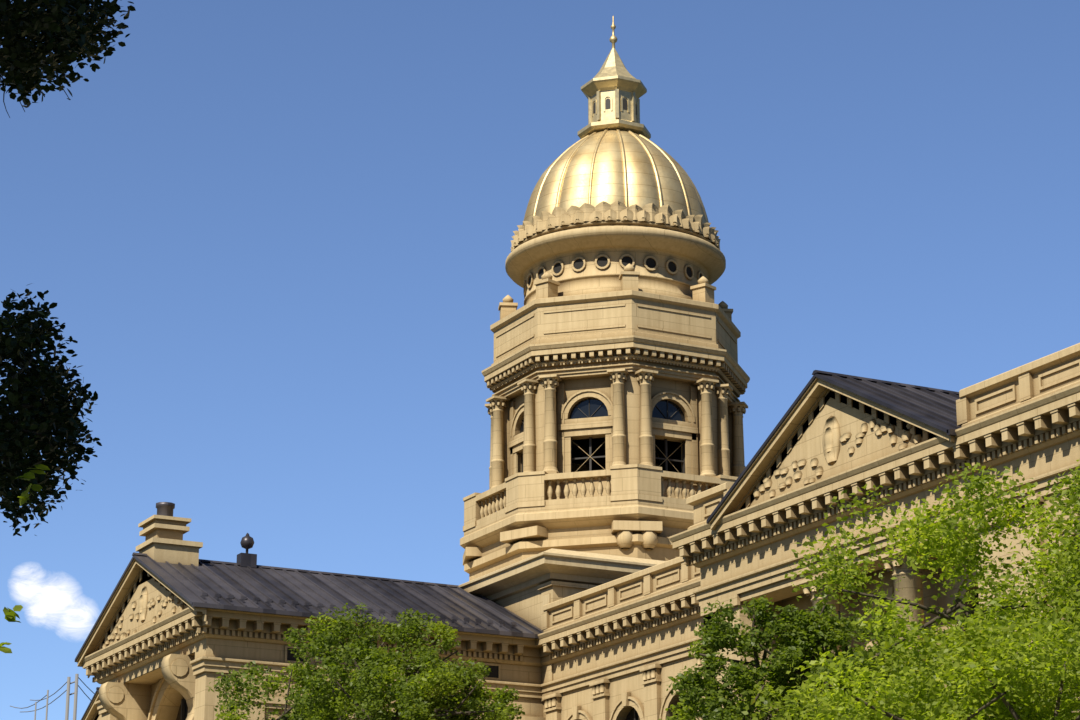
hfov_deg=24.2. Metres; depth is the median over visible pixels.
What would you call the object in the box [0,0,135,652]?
tree
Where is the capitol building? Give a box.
[75,343,1079,719]
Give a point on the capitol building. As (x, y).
(177, 627)
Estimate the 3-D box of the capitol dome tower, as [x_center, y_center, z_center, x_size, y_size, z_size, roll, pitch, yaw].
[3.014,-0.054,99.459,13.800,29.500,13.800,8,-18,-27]
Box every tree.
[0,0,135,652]
[206,602,516,719]
[377,662,524,719]
[659,595,921,719]
[742,460,1079,719]
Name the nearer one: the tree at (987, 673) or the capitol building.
the tree at (987, 673)
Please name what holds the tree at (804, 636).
on the ground
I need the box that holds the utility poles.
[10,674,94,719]
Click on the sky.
(272, 239)
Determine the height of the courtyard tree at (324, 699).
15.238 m
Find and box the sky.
[0,0,1079,719]
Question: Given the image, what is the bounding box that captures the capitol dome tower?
[458,16,749,701]
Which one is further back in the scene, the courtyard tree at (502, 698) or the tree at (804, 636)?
the courtyard tree at (502, 698)

